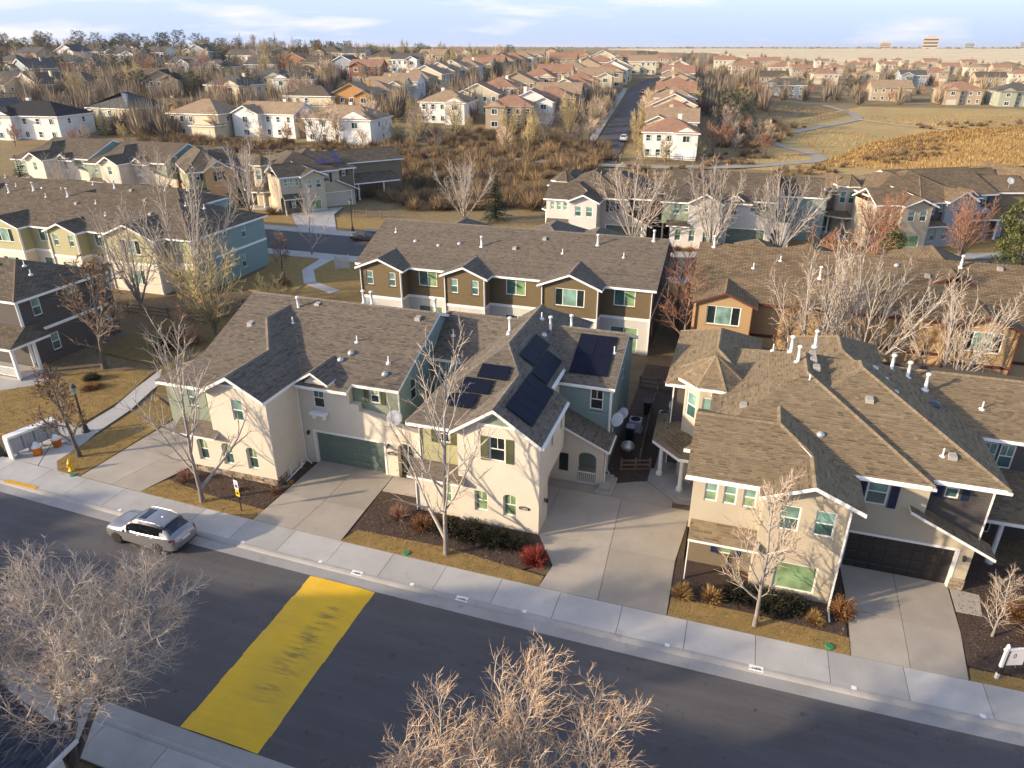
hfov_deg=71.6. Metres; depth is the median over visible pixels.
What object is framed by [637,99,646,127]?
bare tree
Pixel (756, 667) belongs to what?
kerb number
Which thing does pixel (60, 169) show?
bare tree
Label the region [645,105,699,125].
house
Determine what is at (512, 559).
mulch bed
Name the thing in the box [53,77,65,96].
bare tree
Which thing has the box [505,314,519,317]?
window
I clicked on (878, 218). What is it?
bare tree
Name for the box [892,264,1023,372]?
bare tree
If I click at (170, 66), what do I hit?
bare tree
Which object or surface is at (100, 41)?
pine tree
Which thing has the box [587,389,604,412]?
window
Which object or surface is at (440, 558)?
lawn
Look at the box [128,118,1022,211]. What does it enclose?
thicket
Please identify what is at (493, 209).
spruce tree
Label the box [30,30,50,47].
pine tree
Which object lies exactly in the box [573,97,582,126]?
spruce tree
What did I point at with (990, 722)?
kerb
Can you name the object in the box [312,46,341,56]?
house
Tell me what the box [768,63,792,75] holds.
house
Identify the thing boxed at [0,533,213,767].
bare tree
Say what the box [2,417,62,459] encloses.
mailbox bank
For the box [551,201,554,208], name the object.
window
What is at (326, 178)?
window
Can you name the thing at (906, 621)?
driveway
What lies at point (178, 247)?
window
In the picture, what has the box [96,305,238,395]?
lawn
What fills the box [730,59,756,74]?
house
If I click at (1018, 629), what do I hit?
shrub
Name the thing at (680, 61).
house
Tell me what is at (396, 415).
satellite dish
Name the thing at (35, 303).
window
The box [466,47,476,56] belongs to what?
bare tree
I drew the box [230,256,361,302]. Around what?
lawn
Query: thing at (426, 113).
bare tree
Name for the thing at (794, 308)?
brown leaved tree
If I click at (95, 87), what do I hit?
bare tree
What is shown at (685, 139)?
window
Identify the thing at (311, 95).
house
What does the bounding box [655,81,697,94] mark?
house
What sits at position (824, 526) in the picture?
window
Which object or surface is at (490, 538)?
shrub
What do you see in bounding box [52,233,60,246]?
window
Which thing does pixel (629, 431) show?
wheeled bin
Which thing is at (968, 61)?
house
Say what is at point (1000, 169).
townhouse
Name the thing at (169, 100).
house
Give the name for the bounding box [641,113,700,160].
house
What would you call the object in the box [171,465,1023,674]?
bark chips
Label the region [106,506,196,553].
suv
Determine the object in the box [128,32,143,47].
pine tree
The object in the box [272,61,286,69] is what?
pine tree
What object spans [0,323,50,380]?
porch
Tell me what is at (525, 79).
house
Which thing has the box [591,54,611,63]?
house
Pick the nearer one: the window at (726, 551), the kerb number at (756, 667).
the kerb number at (756, 667)
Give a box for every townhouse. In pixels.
[10,137,122,181]
[83,140,224,187]
[155,290,524,485]
[174,146,240,206]
[231,146,403,215]
[405,304,637,534]
[542,168,721,237]
[647,328,1023,622]
[660,169,826,248]
[815,170,1023,250]
[860,167,1003,246]
[969,162,1023,226]
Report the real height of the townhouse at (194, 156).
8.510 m
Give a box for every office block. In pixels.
[880,41,890,48]
[922,36,939,48]
[964,41,974,48]
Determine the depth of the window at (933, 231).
93.30 m
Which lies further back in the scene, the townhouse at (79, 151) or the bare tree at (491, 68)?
the bare tree at (491, 68)
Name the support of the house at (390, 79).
on the ground at (514, 218)
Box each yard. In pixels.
[0,267,1023,680]
[63,760,99,767]
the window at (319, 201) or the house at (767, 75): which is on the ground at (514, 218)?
the house at (767, 75)
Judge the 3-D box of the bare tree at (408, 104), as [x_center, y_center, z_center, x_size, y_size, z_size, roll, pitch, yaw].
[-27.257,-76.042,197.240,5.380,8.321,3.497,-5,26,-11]
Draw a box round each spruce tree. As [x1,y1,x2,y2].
[12,155,25,176]
[96,104,112,134]
[157,43,166,67]
[481,168,511,222]
[518,102,528,131]
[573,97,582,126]
[745,98,756,127]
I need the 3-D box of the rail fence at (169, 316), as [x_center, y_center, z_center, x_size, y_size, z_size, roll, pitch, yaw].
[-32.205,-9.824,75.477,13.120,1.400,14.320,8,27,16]
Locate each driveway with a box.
[0,374,48,389]
[80,421,191,491]
[253,460,415,540]
[291,207,343,229]
[539,477,689,615]
[840,564,981,679]
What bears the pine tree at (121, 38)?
on the ground at (514, 218)
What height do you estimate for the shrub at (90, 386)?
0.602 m
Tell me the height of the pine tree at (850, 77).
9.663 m
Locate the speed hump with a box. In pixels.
[180,576,374,753]
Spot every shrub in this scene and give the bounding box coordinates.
[0,445,6,456]
[80,381,104,392]
[82,371,101,381]
[153,334,182,350]
[163,325,187,338]
[173,467,193,483]
[181,328,208,345]
[262,205,282,214]
[269,486,280,495]
[271,277,291,289]
[385,504,410,521]
[406,513,437,535]
[428,513,460,538]
[449,517,483,547]
[473,525,508,552]
[500,530,531,554]
[517,543,549,570]
[667,580,694,603]
[698,583,728,607]
[721,577,757,609]
[748,585,794,621]
[779,590,813,618]
[802,608,826,626]
[824,593,858,623]
[999,595,1023,625]
[1008,619,1023,636]
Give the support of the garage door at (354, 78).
in the house at (354, 69)
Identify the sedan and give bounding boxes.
[350,229,376,240]
[620,134,628,140]
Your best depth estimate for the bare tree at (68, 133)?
169.84 m
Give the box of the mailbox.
[334,254,349,269]
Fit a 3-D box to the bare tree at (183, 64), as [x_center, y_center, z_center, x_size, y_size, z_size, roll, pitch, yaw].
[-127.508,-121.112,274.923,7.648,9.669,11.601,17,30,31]
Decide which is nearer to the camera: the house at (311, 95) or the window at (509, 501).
the window at (509, 501)
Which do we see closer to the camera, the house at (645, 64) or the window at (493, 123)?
the window at (493, 123)
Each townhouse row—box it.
[0,174,232,207]
[0,182,269,294]
[0,257,121,366]
[354,218,674,355]
[689,235,1023,376]
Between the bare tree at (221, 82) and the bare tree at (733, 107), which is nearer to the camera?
the bare tree at (733, 107)
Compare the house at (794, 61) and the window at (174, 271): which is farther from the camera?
the house at (794, 61)
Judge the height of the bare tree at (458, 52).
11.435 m
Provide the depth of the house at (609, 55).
361.40 m
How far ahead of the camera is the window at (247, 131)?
182.81 m
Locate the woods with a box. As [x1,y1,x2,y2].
[0,34,1023,136]
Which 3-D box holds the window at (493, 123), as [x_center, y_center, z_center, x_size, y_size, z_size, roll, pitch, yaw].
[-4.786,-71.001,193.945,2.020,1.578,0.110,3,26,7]
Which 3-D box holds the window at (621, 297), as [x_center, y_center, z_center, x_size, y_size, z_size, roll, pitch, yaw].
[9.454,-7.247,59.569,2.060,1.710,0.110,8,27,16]
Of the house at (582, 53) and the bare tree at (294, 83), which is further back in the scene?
the house at (582, 53)
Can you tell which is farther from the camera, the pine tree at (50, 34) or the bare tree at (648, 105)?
the pine tree at (50, 34)
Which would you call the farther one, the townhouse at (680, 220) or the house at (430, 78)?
the house at (430, 78)
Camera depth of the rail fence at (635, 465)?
44.17 m
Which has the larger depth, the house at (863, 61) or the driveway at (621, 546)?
the house at (863, 61)
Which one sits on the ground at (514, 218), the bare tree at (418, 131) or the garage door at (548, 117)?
the bare tree at (418, 131)
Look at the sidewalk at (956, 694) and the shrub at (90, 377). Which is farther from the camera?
the shrub at (90, 377)
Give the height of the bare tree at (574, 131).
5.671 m
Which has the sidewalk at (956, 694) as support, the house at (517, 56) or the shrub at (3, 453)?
the shrub at (3, 453)
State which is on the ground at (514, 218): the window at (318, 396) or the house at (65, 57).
the house at (65, 57)
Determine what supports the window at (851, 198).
in the townhouse at (844, 205)
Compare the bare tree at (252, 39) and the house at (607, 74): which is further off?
the bare tree at (252, 39)
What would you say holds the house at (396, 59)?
on the ground at (514, 218)
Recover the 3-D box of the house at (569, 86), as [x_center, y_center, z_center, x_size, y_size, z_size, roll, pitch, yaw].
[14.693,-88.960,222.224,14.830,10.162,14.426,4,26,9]
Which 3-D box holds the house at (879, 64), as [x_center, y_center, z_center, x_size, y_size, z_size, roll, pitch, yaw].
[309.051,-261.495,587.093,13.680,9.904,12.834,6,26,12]
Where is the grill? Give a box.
[621,440,634,458]
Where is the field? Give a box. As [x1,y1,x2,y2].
[741,106,1023,174]
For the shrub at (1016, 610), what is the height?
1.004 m
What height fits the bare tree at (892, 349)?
13.201 m
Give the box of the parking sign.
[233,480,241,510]
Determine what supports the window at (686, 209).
in the townhouse at (680, 220)
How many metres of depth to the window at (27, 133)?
178.99 m
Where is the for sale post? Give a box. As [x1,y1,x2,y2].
[994,644,1023,678]
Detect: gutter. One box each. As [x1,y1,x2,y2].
[0,483,1023,745]
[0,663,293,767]
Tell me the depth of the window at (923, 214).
90.48 m
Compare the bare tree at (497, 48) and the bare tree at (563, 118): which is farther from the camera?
the bare tree at (497, 48)
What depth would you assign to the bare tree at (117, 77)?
237.94 m
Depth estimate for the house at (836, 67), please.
513.62 m
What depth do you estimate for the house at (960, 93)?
294.61 m
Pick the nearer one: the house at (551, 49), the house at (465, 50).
the house at (465, 50)
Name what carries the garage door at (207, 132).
in the house at (193, 116)
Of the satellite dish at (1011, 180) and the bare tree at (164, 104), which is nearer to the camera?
the satellite dish at (1011, 180)
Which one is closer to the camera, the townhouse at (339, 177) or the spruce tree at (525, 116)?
the townhouse at (339, 177)
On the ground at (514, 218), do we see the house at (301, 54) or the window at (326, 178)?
the house at (301, 54)
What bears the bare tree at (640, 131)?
on the ground at (514, 218)
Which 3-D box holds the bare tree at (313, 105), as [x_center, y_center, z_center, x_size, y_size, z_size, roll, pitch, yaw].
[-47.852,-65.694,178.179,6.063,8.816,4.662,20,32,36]
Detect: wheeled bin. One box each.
[625,423,635,441]
[643,398,653,414]
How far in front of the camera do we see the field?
217.85 m
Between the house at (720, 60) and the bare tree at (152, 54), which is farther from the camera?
the house at (720, 60)
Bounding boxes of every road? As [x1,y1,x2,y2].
[0,492,1023,767]
[265,230,1023,276]
[586,76,660,163]
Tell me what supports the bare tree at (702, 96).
on the ground at (514, 218)
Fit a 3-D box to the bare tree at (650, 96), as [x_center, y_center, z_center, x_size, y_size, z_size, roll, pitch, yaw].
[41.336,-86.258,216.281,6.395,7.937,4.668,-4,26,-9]
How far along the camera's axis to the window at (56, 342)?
59.86 m
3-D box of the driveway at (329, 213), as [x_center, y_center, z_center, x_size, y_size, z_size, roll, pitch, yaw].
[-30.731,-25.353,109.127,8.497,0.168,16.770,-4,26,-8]
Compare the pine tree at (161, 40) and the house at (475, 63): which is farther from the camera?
the pine tree at (161, 40)
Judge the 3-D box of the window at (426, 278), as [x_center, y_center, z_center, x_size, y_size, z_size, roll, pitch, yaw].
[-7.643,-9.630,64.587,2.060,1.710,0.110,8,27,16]
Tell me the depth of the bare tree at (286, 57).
289.79 m
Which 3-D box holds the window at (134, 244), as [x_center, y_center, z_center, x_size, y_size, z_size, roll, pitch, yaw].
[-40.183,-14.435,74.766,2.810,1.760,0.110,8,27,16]
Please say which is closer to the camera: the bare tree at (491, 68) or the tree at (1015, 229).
the tree at (1015, 229)
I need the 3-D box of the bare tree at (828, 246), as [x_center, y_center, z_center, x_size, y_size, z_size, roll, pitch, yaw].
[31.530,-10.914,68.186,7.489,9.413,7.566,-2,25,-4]
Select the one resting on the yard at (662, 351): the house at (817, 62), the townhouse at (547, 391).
the townhouse at (547, 391)
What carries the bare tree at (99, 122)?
on the ground at (514, 218)
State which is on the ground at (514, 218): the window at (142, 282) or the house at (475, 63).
the house at (475, 63)
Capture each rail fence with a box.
[115,271,285,321]
[353,209,394,217]
[399,148,592,158]
[620,457,651,470]
[630,154,699,162]
[639,375,671,390]
[639,377,660,463]
[801,110,848,124]
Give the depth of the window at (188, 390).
42.84 m
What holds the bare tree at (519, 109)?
on the ground at (514, 218)
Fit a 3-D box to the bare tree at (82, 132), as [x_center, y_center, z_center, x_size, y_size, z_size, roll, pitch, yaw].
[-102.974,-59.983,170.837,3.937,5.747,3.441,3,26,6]
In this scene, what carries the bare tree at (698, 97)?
on the ground at (514, 218)
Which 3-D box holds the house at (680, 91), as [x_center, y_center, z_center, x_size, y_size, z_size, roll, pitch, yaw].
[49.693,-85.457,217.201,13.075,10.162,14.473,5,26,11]
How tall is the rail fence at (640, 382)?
1.400 m
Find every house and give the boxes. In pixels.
[0,53,24,66]
[0,71,30,76]
[0,74,20,97]
[0,97,22,107]
[0,98,96,140]
[4,57,59,71]
[17,47,56,57]
[17,71,71,98]
[43,55,83,66]
[53,44,92,59]
[64,71,106,97]
[70,58,116,71]
[84,92,162,132]
[92,45,125,57]
[107,47,148,60]
[121,68,166,82]
[140,68,187,96]
[145,46,175,64]
[157,96,194,110]
[165,56,205,69]
[165,99,236,139]
[181,43,219,59]
[198,59,242,76]
[203,73,265,100]
[226,49,262,62]
[229,99,315,138]
[242,56,283,71]
[247,68,287,89]
[265,45,291,56]
[271,70,321,93]
[283,85,336,110]
[284,52,309,64]
[299,55,335,72]
[301,102,393,144]
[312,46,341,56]
[329,55,358,77]
[332,80,385,108]
[339,46,373,58]
[347,59,388,81]
[364,78,399,106]
[366,51,393,70]
[368,74,413,99]
[382,71,426,100]
[390,53,425,72]
[410,68,438,95]
[417,88,478,124]
[418,64,451,91]
[419,48,450,64]
[435,60,461,81]
[447,59,471,83]
[450,47,473,56]
[459,81,505,113]
[461,57,484,78]
[463,57,496,78]
[476,55,507,74]
[483,95,537,128]
[487,75,523,94]
[494,51,517,70]
[504,71,539,92]
[507,52,528,68]
[517,50,546,63]
[517,51,537,70]
[519,87,556,123]
[526,68,558,81]
[535,82,584,101]
[537,62,574,80]
[540,86,576,119]
[546,47,559,54]
[549,52,578,63]
[558,76,587,104]
[565,59,586,72]
[566,73,591,103]
[571,70,599,84]
[574,49,590,60]
[577,57,602,66]
[577,67,614,92]
[589,50,616,59]
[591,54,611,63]
[599,63,624,87]
[607,60,629,84]
[614,58,632,81]
[616,51,633,62]
[628,55,657,74]
[637,50,657,54]
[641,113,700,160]
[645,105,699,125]
[650,90,697,107]
[653,87,697,100]
[655,52,673,67]
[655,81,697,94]
[656,97,697,124]
[659,70,695,80]
[660,67,695,78]
[661,63,695,74]
[667,75,685,80]
[669,58,689,64]
[713,55,734,69]
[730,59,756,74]
[746,57,766,68]
[758,70,790,84]
[762,77,806,99]
[766,56,780,66]
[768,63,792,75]
[787,58,803,65]
[790,64,813,78]
[809,67,839,83]
[813,59,829,67]
[823,62,843,75]
[845,61,863,71]
[852,68,880,84]
[857,58,872,65]
[865,79,913,101]
[875,61,896,71]
[889,57,905,65]
[895,69,927,85]
[908,61,927,69]
[921,58,937,66]
[925,67,949,81]
[931,81,985,104]
[938,62,960,73]
[959,59,977,68]
[961,64,986,75]
[969,72,1008,88]
[985,82,1023,106]
[988,63,1013,72]
[1006,69,1023,83]
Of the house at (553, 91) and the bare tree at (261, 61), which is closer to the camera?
the house at (553, 91)
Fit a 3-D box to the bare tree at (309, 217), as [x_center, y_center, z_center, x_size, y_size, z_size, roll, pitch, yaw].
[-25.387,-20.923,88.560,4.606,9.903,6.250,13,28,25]
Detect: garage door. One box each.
[66,178,87,181]
[197,130,210,139]
[313,429,387,474]
[326,190,352,206]
[348,136,362,144]
[352,76,360,81]
[537,116,549,123]
[605,224,641,236]
[676,150,693,160]
[724,227,764,243]
[839,530,960,586]
[945,100,955,104]
[966,221,985,237]
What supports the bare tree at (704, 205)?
on the ground at (514, 218)
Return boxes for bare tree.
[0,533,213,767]
[5,121,21,146]
[17,69,48,91]
[41,153,81,180]
[43,90,68,103]
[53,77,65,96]
[60,59,77,71]
[62,69,89,95]
[65,125,78,137]
[70,56,99,71]
[72,125,89,137]
[74,49,89,62]
[76,201,164,310]
[80,78,103,102]
[90,76,111,97]
[95,112,112,136]
[104,72,130,89]
[109,304,261,502]
[114,122,133,139]
[116,161,242,311]
[120,39,138,47]
[121,49,143,66]
[121,61,140,86]
[130,144,181,186]
[135,55,156,67]
[149,48,160,60]
[149,230,246,334]
[156,98,170,109]
[160,77,176,95]
[162,82,180,97]
[166,63,178,71]
[169,58,195,71]
[170,97,179,109]
[180,96,193,105]
[181,45,195,55]
[189,60,209,71]
[189,65,204,77]
[196,46,209,56]
[196,51,208,64]
[201,127,279,210]
[205,59,219,73]
[205,108,223,129]
[213,77,232,98]
[243,104,260,126]
[247,34,256,46]
[249,48,261,56]
[252,125,268,142]
[253,272,291,294]
[256,39,267,52]
[257,52,269,69]
[277,52,291,70]
[278,121,292,137]
[281,50,295,66]
[285,181,328,253]
[287,63,305,71]
[287,73,302,91]
[293,107,309,132]
[295,113,334,141]
[297,72,316,88]
[309,104,323,125]
[314,59,331,74]
[315,66,326,81]
[317,97,333,110]
[324,104,345,143]
[350,43,363,58]
[352,129,369,145]
[358,96,381,111]
[372,623,662,767]
[379,308,497,555]
[380,65,393,72]
[386,118,399,140]
[399,107,425,141]
[400,39,409,50]
[404,113,425,144]
[405,97,421,124]
[410,101,437,134]
[411,109,427,134]
[418,51,426,65]
[424,51,436,64]
[424,126,446,146]
[431,150,497,218]
[436,82,454,90]
[441,46,455,61]
[441,96,464,134]
[451,45,462,59]
[463,113,473,133]
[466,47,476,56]
[484,63,492,79]
[490,45,503,54]
[496,126,513,144]
[498,106,521,136]
[513,105,526,123]
[520,114,536,147]
[525,107,539,127]
[525,113,547,143]
[532,105,559,142]
[555,107,574,133]
[559,92,580,124]
[562,107,579,133]
[567,122,580,141]
[569,122,585,144]
[576,96,602,136]
[584,116,600,139]
[587,103,605,133]
[590,151,677,236]
[592,100,607,125]
[599,95,612,117]
[603,93,613,112]
[609,88,619,106]
[630,109,644,134]
[630,122,642,148]
[636,120,654,144]
[636,140,649,161]
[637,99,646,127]
[639,98,653,120]
[640,87,657,109]
[651,255,720,333]
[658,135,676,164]
[661,242,697,330]
[685,153,747,241]
[695,88,702,106]
[695,129,705,158]
[698,100,705,114]
[699,91,705,105]
[701,121,729,153]
[704,106,733,129]
[712,113,738,144]
[714,466,820,627]
[719,105,741,132]
[722,123,734,147]
[729,112,745,132]
[730,119,739,137]
[732,133,744,150]
[740,85,751,102]
[740,116,751,133]
[740,119,768,141]
[748,156,839,247]
[752,82,763,95]
[758,132,777,153]
[762,223,892,346]
[764,119,776,134]
[769,78,779,92]
[803,221,898,254]
[807,229,964,360]
[855,188,908,254]
[856,80,867,88]
[886,90,894,100]
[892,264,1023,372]
[943,189,1001,256]
[974,563,1023,636]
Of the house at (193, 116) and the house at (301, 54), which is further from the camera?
the house at (301, 54)
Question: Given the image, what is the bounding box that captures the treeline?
[184,46,1022,48]
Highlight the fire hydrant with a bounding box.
[66,459,74,471]
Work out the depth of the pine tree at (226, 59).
308.81 m
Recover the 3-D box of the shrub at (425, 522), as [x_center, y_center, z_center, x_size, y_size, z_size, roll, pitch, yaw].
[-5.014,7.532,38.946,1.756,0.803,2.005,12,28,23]
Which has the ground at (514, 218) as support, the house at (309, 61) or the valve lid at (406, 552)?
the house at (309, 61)
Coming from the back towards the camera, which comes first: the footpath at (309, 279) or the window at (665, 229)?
the window at (665, 229)
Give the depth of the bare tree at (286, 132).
174.56 m
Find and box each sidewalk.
[0,456,1023,725]
[8,688,222,767]
[264,224,1020,258]
[268,248,690,283]
[585,88,627,148]
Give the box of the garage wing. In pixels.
[0,685,78,767]
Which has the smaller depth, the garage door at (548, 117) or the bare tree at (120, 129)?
the bare tree at (120, 129)
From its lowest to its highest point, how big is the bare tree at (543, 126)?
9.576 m
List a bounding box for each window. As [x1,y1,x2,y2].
[0,228,14,242]
[21,118,26,124]
[25,131,30,137]
[30,297,43,317]
[34,118,40,124]
[37,228,48,241]
[38,131,43,137]
[44,257,54,263]
[48,118,53,124]
[50,331,62,351]
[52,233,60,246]
[66,285,79,294]
[68,235,74,247]
[94,234,104,247]
[100,263,113,283]
[100,274,111,292]
[103,310,112,326]
[107,166,112,174]
[121,239,140,255]
[128,270,145,285]
[169,241,184,255]
[174,271,192,291]
[187,389,198,406]
[198,439,209,458]
[223,443,234,463]
[231,399,243,420]
[241,224,246,238]
[241,253,248,268]
[242,116,247,122]
[243,129,250,135]
[247,448,258,468]
[256,170,261,179]
[291,200,295,208]
[306,180,311,188]
[311,199,321,209]
[312,390,324,407]
[315,179,320,187]
[323,173,329,181]
[351,122,357,128]
[366,270,374,285]
[369,390,379,404]
[389,272,395,287]
[410,375,416,402]
[419,271,436,287]
[419,304,442,312]
[437,431,450,444]
[439,362,446,382]
[446,485,451,503]
[447,363,454,376]
[450,278,458,294]
[471,280,479,296]
[475,490,487,510]
[489,437,504,461]
[491,109,497,114]
[491,121,497,126]
[504,495,515,515]
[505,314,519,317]
[506,279,525,295]
[540,104,546,109]
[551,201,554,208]
[555,288,584,308]
[557,201,560,209]
[559,452,568,470]
[563,202,567,209]
[575,206,580,215]
[586,207,592,216]
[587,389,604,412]
[609,201,616,211]
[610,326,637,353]
[613,289,635,308]
[644,148,649,154]
[645,134,650,140]
[655,149,660,155]
[656,134,661,141]
[663,223,668,235]
[674,205,679,214]
[674,229,680,239]
[682,136,690,142]
[684,205,688,211]
[686,390,696,418]
[688,230,694,241]
[702,231,707,241]
[702,398,710,409]
[703,305,740,327]
[704,483,718,501]
[719,547,732,555]
[722,486,737,504]
[731,205,736,214]
[742,489,757,507]
[771,561,817,593]
[778,505,801,530]
[781,198,786,209]
[812,511,837,537]
[824,313,847,332]
[839,191,846,202]
[848,192,855,202]
[864,482,889,504]
[903,235,919,246]
[907,211,915,220]
[919,211,927,220]
[929,229,934,240]
[941,229,946,239]
[942,486,960,499]
[959,330,1004,355]
[983,523,990,531]
[985,442,998,458]
[996,444,1016,468]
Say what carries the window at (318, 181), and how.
in the townhouse at (339, 177)
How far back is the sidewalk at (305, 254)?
89.79 m
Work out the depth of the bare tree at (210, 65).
278.01 m
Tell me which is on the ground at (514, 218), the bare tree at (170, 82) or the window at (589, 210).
the bare tree at (170, 82)
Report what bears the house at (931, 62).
on the ground at (514, 218)
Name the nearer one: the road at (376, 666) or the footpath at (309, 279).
the road at (376, 666)
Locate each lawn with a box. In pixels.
[0,369,153,434]
[57,396,172,476]
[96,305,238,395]
[141,479,262,519]
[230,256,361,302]
[246,210,1023,253]
[263,254,690,297]
[341,530,543,586]
[667,597,849,654]
[969,668,1023,691]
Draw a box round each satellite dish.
[387,410,401,425]
[610,412,622,426]
[617,408,627,418]
[1008,177,1014,187]
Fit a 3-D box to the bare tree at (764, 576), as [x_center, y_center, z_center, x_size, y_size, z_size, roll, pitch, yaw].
[10.863,7.391,30.623,3.824,8.487,3.345,-12,28,-24]
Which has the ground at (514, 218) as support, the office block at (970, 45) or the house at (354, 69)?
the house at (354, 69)
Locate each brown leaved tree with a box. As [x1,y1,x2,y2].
[16,363,91,457]
[53,248,135,369]
[164,300,200,359]
[270,231,291,275]
[773,295,806,349]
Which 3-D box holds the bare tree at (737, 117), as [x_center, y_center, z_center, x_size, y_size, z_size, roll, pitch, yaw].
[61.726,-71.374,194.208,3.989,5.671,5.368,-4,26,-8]
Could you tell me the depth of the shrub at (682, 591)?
33.93 m
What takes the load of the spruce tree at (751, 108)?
on the ground at (514, 218)
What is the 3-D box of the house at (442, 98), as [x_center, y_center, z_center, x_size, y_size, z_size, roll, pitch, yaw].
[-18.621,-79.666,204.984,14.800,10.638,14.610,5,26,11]
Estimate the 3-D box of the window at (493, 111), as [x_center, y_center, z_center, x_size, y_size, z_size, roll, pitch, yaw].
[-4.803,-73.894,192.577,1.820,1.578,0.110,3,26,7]
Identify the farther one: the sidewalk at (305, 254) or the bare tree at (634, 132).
the bare tree at (634, 132)
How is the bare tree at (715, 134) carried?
on the ground at (514, 218)
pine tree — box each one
[0,33,13,49]
[11,36,32,48]
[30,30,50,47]
[32,35,47,46]
[41,32,57,45]
[52,56,65,66]
[68,30,88,46]
[69,36,87,45]
[88,32,101,45]
[94,44,117,61]
[96,38,110,45]
[107,54,128,69]
[110,33,130,46]
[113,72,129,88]
[124,60,140,71]
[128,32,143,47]
[129,70,153,89]
[134,36,151,47]
[135,46,154,57]
[151,32,175,45]
[170,29,189,48]
[180,71,202,97]
[189,33,201,43]
[212,42,226,60]
[213,38,227,58]
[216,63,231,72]
[223,54,235,63]
[230,36,242,48]
[268,51,285,69]
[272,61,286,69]
[289,47,301,53]
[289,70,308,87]
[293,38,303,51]
[308,40,320,51]
[367,44,379,55]
[716,89,738,117]
[718,92,744,124]
[730,88,755,124]
[842,75,857,95]
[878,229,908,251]
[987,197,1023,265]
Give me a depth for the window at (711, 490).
33.68 m
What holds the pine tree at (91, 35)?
on the ground at (514, 218)
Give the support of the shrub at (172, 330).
on the lawn at (128, 347)
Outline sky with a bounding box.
[0,0,1023,46]
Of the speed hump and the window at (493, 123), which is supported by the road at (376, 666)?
the speed hump
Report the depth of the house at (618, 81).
272.75 m
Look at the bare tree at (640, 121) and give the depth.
181.12 m
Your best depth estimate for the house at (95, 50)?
337.73 m
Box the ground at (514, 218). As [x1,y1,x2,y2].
[0,44,1023,766]
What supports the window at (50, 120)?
in the house at (39, 120)
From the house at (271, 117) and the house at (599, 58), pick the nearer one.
the house at (271, 117)
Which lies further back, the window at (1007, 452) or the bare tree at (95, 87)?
the bare tree at (95, 87)
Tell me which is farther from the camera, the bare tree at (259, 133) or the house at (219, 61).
the house at (219, 61)
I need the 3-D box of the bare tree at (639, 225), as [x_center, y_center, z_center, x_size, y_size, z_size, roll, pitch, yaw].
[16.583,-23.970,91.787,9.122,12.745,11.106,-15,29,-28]
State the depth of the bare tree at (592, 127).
175.27 m
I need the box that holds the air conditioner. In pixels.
[629,416,642,433]
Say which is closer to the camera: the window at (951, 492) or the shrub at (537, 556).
the window at (951, 492)
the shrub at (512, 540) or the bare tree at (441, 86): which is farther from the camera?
the bare tree at (441, 86)
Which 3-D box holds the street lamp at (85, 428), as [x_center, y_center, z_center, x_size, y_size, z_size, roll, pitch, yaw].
[-29.259,1.634,47.965,0.520,3.700,0.507,8,27,16]
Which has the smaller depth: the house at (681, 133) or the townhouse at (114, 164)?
the townhouse at (114, 164)
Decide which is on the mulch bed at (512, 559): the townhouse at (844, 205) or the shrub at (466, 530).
the shrub at (466, 530)
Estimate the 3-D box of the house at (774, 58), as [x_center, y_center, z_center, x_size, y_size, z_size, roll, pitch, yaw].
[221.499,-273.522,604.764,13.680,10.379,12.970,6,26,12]
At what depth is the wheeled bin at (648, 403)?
50.53 m
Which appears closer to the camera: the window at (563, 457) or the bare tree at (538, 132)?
the window at (563, 457)
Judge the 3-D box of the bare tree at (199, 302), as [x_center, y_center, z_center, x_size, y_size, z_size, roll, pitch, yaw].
[-26.792,-8.399,62.799,7.726,9.486,6.340,10,27,20]
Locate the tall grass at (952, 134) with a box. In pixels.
[727,103,1023,170]
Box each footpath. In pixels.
[7,369,161,470]
[236,105,862,168]
[302,259,340,293]
[857,119,1022,134]
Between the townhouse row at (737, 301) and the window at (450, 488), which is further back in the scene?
the townhouse row at (737, 301)
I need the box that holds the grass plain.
[608,48,1023,66]
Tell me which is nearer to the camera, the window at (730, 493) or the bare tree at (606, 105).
the window at (730, 493)
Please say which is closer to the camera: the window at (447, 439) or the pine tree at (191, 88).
the window at (447, 439)
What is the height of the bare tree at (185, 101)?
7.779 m
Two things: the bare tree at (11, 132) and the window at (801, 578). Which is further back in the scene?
the bare tree at (11, 132)
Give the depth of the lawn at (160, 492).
41.42 m
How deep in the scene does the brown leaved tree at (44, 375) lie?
43.69 m
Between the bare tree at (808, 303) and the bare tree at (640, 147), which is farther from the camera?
the bare tree at (640, 147)
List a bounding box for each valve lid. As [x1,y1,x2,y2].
[403,550,409,555]
[825,643,833,649]
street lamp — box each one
[69,384,89,433]
[349,199,354,230]
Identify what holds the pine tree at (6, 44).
on the ground at (514, 218)
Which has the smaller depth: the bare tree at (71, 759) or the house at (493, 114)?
the bare tree at (71, 759)
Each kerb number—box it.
[351,570,362,575]
[455,595,467,601]
[749,664,763,672]
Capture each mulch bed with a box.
[175,462,317,509]
[351,492,546,569]
[606,364,672,482]
[670,552,846,636]
[956,560,1023,678]
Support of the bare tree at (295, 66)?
on the ground at (514, 218)
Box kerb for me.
[0,478,1023,767]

